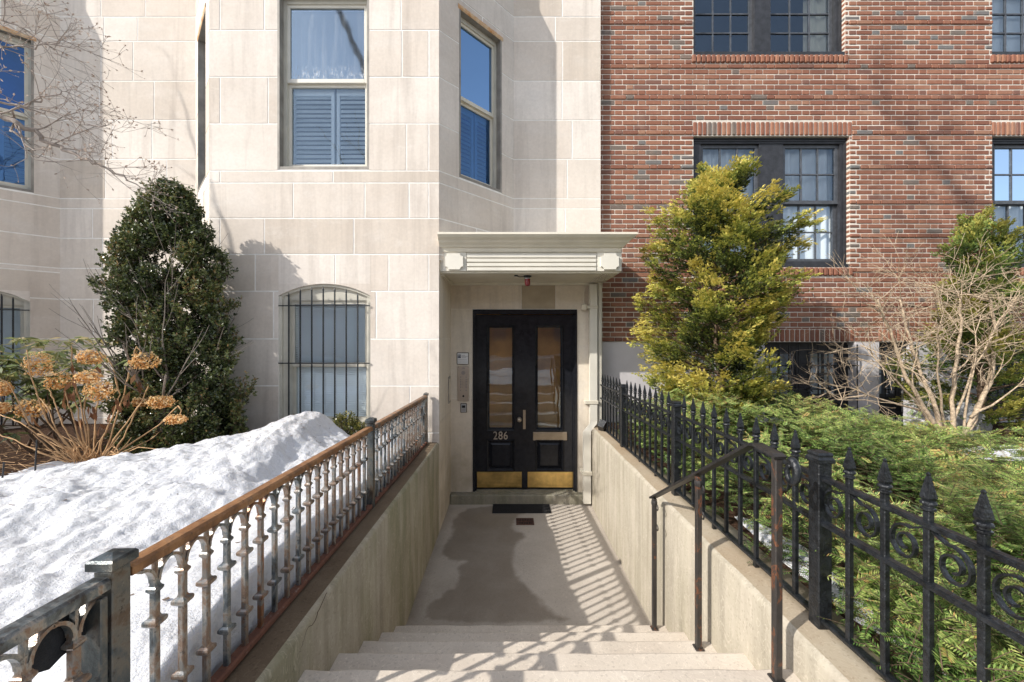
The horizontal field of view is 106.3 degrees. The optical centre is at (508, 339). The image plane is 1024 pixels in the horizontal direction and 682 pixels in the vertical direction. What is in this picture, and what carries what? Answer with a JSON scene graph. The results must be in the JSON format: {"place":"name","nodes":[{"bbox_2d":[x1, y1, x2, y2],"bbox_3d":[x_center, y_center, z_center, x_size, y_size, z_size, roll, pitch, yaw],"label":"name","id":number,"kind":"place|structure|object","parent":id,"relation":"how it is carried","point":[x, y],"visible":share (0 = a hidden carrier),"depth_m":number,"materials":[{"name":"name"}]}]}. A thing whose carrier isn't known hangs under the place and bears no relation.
{"place":"outdoors","nodes":[
{"label":"outdoors","id":0,"kind":"place"},
{"bbox_2d":[0,354,1023,681],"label":"ground","id":1,"kind":"structure","parent":0,"point":[20,454],"depth_m":3.20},
{"bbox_2d":[1,462,4,477],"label":"garden stake","id":2,"kind":"object","parent":1,"relation":"on","point":[3,468],"visible":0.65,"depth_m":2.70,"materials":[{"name":"metal"}]},
{"bbox_2d":[34,440,37,470],"bbox_3d":[-3.394,0.861,2.750,0.028,0.287,0.010,0,0,0],"label":"garden stake","id":3,"kind":"object","parent":1,"relation":"on","point":[36,449],"visible":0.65,"depth_m":2.75,"materials":[{"name":"metal"}]},
{"bbox_2d":[9,461,83,473],"bbox_3d":[-3.600,1.083,3.150,0.840,0.154,0.440,0,0,0],"label":"snow patch","id":4,"kind":"object","parent":1,"relation":"on","point":[53,464],"visible":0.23,"depth_m":3.12,"materials":[{"name":"white snow"}]},
{"bbox_2d":[0,438,122,473],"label":"dry litter","id":5,"kind":"object","parent":1,"relation":"on","point":[14,468],"visible":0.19,"depth_m":3.37,"materials":[{"name":"brown plant"}]},
{"bbox_2d":[0,336,133,452],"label":"rhododendron","id":6,"kind":"object","parent":1,"relation":"on","point":[9,376],"visible":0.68,"depth_m":3.65,"materials":[{"name":"green plant"}]},
{"bbox_2d":[0,346,187,463],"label":"dried hydrangea","id":7,"kind":"object","parent":1,"relation":"on","point":[76,455],"visible":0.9,"depth_m":3.19,"materials":[{"name":"brown plant"}]},
{"bbox_2d":[0,0,192,221],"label":"magnolia tree","id":8,"kind":"object","parent":1,"relation":"on","point":[14,121],"visible":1,"depth_m":2.43,"materials":[{"name":"brown plant"}]},
{"bbox_2d":[49,175,258,453],"bbox_3d":[-3.158,-0.228,3.570,1.412,2.684,1.306,0,0,32],"label":"evergreen shrub","id":9,"kind":"object","parent":1,"relation":"on","point":[151,303],"visible":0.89,"depth_m":3.48,"materials":[{"name":"green plant"}]},
{"bbox_2d":[0,411,410,681],"bbox_3d":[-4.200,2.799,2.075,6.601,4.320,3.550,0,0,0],"label":"snow bank","id":10,"kind":"structure","parent":1,"relation":"on","point":[61,526],"depth_m":1.93,"materials":[{"name":"white snow"}]},
{"bbox_2d":[0,0,637,531],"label":"stone building","id":11,"kind":"structure","parent":1,"relation":"on","point":[394,196],"depth_m":4.54,"materials":[{"name":"stone"}]},
{"bbox_2d":[0,292,29,424],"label":"basement window","id":12,"kind":"structure","parent":11,"relation":"in","point":[14,310],"depth_m":4.68,"materials":[{"name":"paint"}]},
{"bbox_2d":[0,25,35,192],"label":"window","id":13,"kind":"structure","parent":11,"relation":"in","point":[21,84],"depth_m":4.74,"materials":[{"name":"glass"}]},
{"bbox_2d":[197,3,205,191],"bbox_3d":[-3.541,-2.770,4.544,0.695,1.923,0.185,0,0,45],"label":"window","id":14,"kind":"structure","parent":11,"relation":"in","point":[201,37],"depth_m":4.72,"materials":[{"name":"metal"}]},
{"bbox_2d":[277,0,368,168],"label":"window","id":15,"kind":"structure","parent":11,"relation":"in","point":[323,56],"depth_m":4.25,"materials":[{"name":"glass"}]},
{"bbox_2d":[278,284,370,427],"bbox_3d":[-1.958,0.218,4.152,0.974,1.623,0.236,0,0,0],"label":"basement window","id":16,"kind":"structure","parent":11,"relation":"in","point":[329,375],"depth_m":4.21,"materials":[{"name":"paint"}]},
{"bbox_2d":[448,376,450,403],"bbox_3d":[-0.734,0.615,4.730,0.012,0.330,0.140,0,0,0],"label":"wall plate","id":17,"kind":"object","parent":11,"relation":"attached to","point":[449,389],"depth_m":4.69,"materials":[{"name":"metal"}]},
{"bbox_2d":[457,353,468,364],"bbox_3d":[-0.586,0.238,4.861,0.152,0.152,0.014,0,0,0],"label":"plaque","id":18,"kind":"object","parent":11,"relation":"attached to","point":[462,358],"visible":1,"depth_m":4.86,"materials":[{"name":"metal"}]},
{"bbox_2d":[458,366,468,400],"bbox_3d":[-0.579,0.556,4.859,0.146,0.440,0.019,0,0,0],"label":"intercom","id":19,"kind":"object","parent":11,"relation":"attached to","point":[463,383],"visible":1,"depth_m":4.85,"materials":[{"name":"metal"}]},
{"bbox_2d":[461,403,466,412],"bbox_3d":[-0.575,0.863,4.860,0.079,0.117,0.017,0,0,0],"label":"key reader","id":20,"kind":"object","parent":11,"relation":"attached to","point":[463,407],"visible":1,"depth_m":4.85,"materials":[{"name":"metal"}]},
{"bbox_2d":[458,3,502,192],"bbox_3d":[-0.394,-2.759,4.559,0.487,2.002,0.755,0,0,45],"label":"window","id":21,"kind":"structure","parent":11,"relation":"in","point":[480,47],"depth_m":4.65,"materials":[{"name":"glass"}]},
{"bbox_2d":[477,315,526,488],"bbox_3d":[-0.107,0.795,4.920,0.671,2.236,0.111,0,0,0],"label":"door","id":22,"kind":"structure","parent":11,"relation":"in","point":[501,451],"depth_m":4.93,"materials":[{"name":"black paint"}]},
{"bbox_2d":[514,275,530,285],"bbox_3d":[0.154,-0.660,4.297,0.194,0.117,0.094,0,0,0],"label":"alarm lamp","id":23,"kind":"object","parent":11,"relation":"hanging from","point":[527,278],"visible":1,"depth_m":4.27,"materials":[{"name":"plastic"}]},
{"bbox_2d":[527,315,572,488],"bbox_3d":[0.536,0.795,4.944,0.635,2.236,0.063,0,0,0],"label":"door","id":24,"kind":"structure","parent":11,"relation":"in","point":[549,449],"depth_m":4.93,"materials":[{"name":"black paint"}]},
{"bbox_2d":[580,284,598,503],"bbox_3d":[1.007,0.650,4.784,0.208,2.741,0.156,0,0,0],"label":"downspout","id":25,"kind":"object","parent":11,"relation":"attached to","point":[592,402],"visible":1,"depth_m":4.76,"materials":[{"name":"white paint"}]},
{"bbox_2d":[224,442,438,681],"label":"retaining wall","id":26,"kind":"structure","parent":1,"relation":"on","point":[361,586],"depth_m":1.99,"materials":[{"name":"concrete"}]},
{"bbox_2d":[0,392,428,681],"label":"stair railing","id":27,"kind":"object","parent":26,"relation":"on","point":[84,627],"visible":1,"depth_m":1.10,"materials":[{"name":"metal"}]},
{"bbox_2d":[331,410,366,435],"bbox_3d":[-1.633,0.882,3.794,0.540,0.383,0.364,0,0,0],"label":"shrub","id":28,"kind":"object","parent":1,"relation":"on","point":[353,422],"visible":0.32,"depth_m":3.77,"materials":[{"name":"green plant"}]},
{"bbox_2d":[366,433,405,443],"bbox_3d":[-1.250,1.134,3.750,0.640,0.466,0.400,0,0,0],"label":"snow patch","id":29,"kind":"object","parent":1,"relation":"on","point":[386,438],"visible":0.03,"depth_m":3.67,"materials":[{"name":"white snow"}]},
{"bbox_2d":[626,151,825,440],"bbox_3d":[2.131,-0.420,3.921,1.889,2.950,1.562,0,0,0],"label":"golden conifer","id":30,"kind":"object","parent":1,"relation":"on","point":[716,196],"visible":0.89,"depth_m":3.64,"materials":[{"name":"green plant"}]},
{"bbox_2d":[591,426,917,681],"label":"retaining wall","id":31,"kind":"structure","parent":1,"relation":"on","point":[736,589],"depth_m":2.12,"materials":[{"name":"concrete"}]},
{"bbox_2d":[597,419,606,430],"bbox_3d":[1.115,1.019,4.562,0.108,0.155,0.169,0,0,31],"label":"floodlight","id":32,"kind":"object","parent":31,"relation":"on","point":[601,425],"visible":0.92,"depth_m":4.52,"materials":[{"name":"metal"}]},
{"bbox_2d":[600,374,1023,681],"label":"spiked fence","id":33,"kind":"object","parent":31,"relation":"on","point":[818,513],"visible":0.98,"depth_m":1.37,"materials":[{"name":"metal"}]},
{"bbox_2d":[601,0,1023,427],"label":"brick building","id":34,"kind":"structure","parent":1,"relation":"on","point":[864,124],"depth_m":4.96,"materials":[{"name":"brick"}]},
{"bbox_2d":[693,0,844,54],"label":"window","id":35,"kind":"structure","parent":34,"relation":"in","point":[737,27],"depth_m":5.15,"materials":[{"name":"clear glass"}]},
{"bbox_2d":[693,138,848,266],"bbox_3d":[3.399,-1.788,5.069,2.024,1.700,0.208,0,0,0],"label":"window","id":36,"kind":"structure","parent":34,"relation":"in","point":[818,165],"depth_m":5.06,"materials":[{"name":"clear glass"}]},
{"bbox_2d":[765,342,846,417],"bbox_3d":[3.888,0.530,5.200,1.176,1.000,0.240,0,0,0],"label":"basement window","id":37,"kind":"structure","parent":34,"relation":"in","point":[803,346],"depth_m":5.08,"materials":[{"name":"clear glass"}]},
{"bbox_2d":[768,344,858,419],"bbox_3d":[3.880,0.555,4.879,1.160,0.990,0.038,0,0,0],"label":"window guard","id":38,"kind":"object","parent":34,"relation":"attached to","point":[809,389],"visible":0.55,"depth_m":4.88,"materials":[{"name":"metal"}]},
{"bbox_2d":[879,342,901,417],"bbox_3d":[4.988,0.530,5.200,0.425,1.000,0.240,0,0,0],"label":"basement window","id":39,"kind":"structure","parent":34,"relation":"in","point":[890,393],"depth_m":5.08,"materials":[{"name":"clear glass"}]},
{"bbox_2d":[884,344,915,421],"bbox_3d":[4.990,0.555,4.879,0.420,0.990,0.038,0,0,0],"label":"window guard","id":40,"kind":"object","parent":34,"relation":"attached to","point":[895,389],"visible":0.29,"depth_m":4.88,"materials":[{"name":"metal"}]},
{"bbox_2d":[986,345,1023,417],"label":"basement window","id":41,"kind":"structure","parent":34,"relation":"in","point":[1000,391],"depth_m":5.08,"materials":[{"name":"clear glass"}]},
{"bbox_2d":[987,348,1023,420],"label":"window guard","id":42,"kind":"object","parent":34,"relation":"attached to","point":[1009,387],"visible":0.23,"depth_m":4.88,"materials":[{"name":"metal"}]},
{"bbox_2d":[992,138,1023,266],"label":"window","id":43,"kind":"structure","parent":34,"relation":"in","point":[1007,153],"depth_m":5.07,"materials":[{"name":"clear glass"}]},
{"bbox_2d":[992,0,1023,54],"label":"window","id":44,"kind":"structure","parent":34,"relation":"in","point":[1007,15],"depth_m":5.15,"materials":[{"name":"black glass"}]},
{"bbox_2d":[617,383,1023,681],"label":"yew hedge","id":45,"kind":"object","parent":1,"relation":"on","point":[955,630],"visible":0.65,"depth_m":1.70,"materials":[{"name":"green plant"}]},
{"bbox_2d":[735,516,949,676],"bbox_3d":[1.400,1.092,1.750,0.200,0.184,1.300,0,0,0],"label":"snow patch","id":46,"kind":"object","parent":1,"relation":"on","point":[765,538],"visible":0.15,"depth_m":1.75,"materials":[{"name":"white snow"}]},
{"bbox_2d":[759,231,1023,441],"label":"bare shrub","id":47,"kind":"object","parent":1,"relation":"on","point":[928,416],"visible":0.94,"depth_m":3.98,"materials":[{"name":"brown plant"}]},
{"bbox_2d":[903,398,944,430],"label":"granite block","id":48,"kind":"structure","parent":1,"relation":"on","point":[906,410],"depth_m":4.55,"materials":[{"name":"grey stone"}]},
{"bbox_2d":[879,204,1023,437],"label":"young conifer","id":49,"kind":"object","parent":1,"relation":"on","point":[974,228],"visible":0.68,"depth_m":4.28,"materials":[{"name":"green plant"}]},
{"bbox_2d":[940,401,992,435],"bbox_3d":[5.128,0.955,4.356,0.474,0.514,0.366,0,0,0],"label":"boulder","id":50,"kind":"object","parent":1,"relation":"on","point":[959,420],"visible":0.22,"depth_m":4.23,"materials":[{"name":"stone"}]},
{"bbox_2d":[959,445,1023,460],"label":"snow patch","id":51,"kind":"object","parent":1,"relation":"on","point":[1000,453],"visible":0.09,"depth_m":3.47,"materials":[{"name":"white snow"}]},
{"bbox_2d":[405,504,650,625],"bbox_3d":[0.141,2.050,3.630,1.768,0.001,2.460,0,0,0],"label":"landing","id":52,"kind":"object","parent":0,"point":[559,565],"visible":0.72,"depth_m":3.35,"materials":[{"name":"concrete"}]},
{"bbox_2d":[492,504,550,512],"bbox_3d":[0.150,2.042,4.645,0.700,0.013,0.240,0,0,0],"label":"doormat","id":53,"kind":"object","parent":52,"relation":"on","point":[521,508],"visible":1,"depth_m":4.63,"materials":[{"name":"rubber"}]},
{"bbox_2d":[516,518,533,524],"bbox_3d":[0.180,2.047,4.320,0.200,0.005,0.160,0,0,0],"label":"floor drain","id":54,"kind":"object","parent":52,"relation":"on","point":[524,521],"visible":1,"depth_m":4.32,"materials":[{"name":"metal"}]},
{"bbox_2d":[298,625,800,681],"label":"steps","id":55,"kind":"structure","parent":52,"relation":"on","point":[535,653],"depth_m":1.65,"materials":[{"name":"concrete"}]},
{"bbox_2d":[649,443,801,681],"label":"handrail","id":56,"kind":"object","parent":55,"relation":"on","point":[777,459],"visible":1,"depth_m":1.36,"materials":[{"name":"metal"}]}
]}

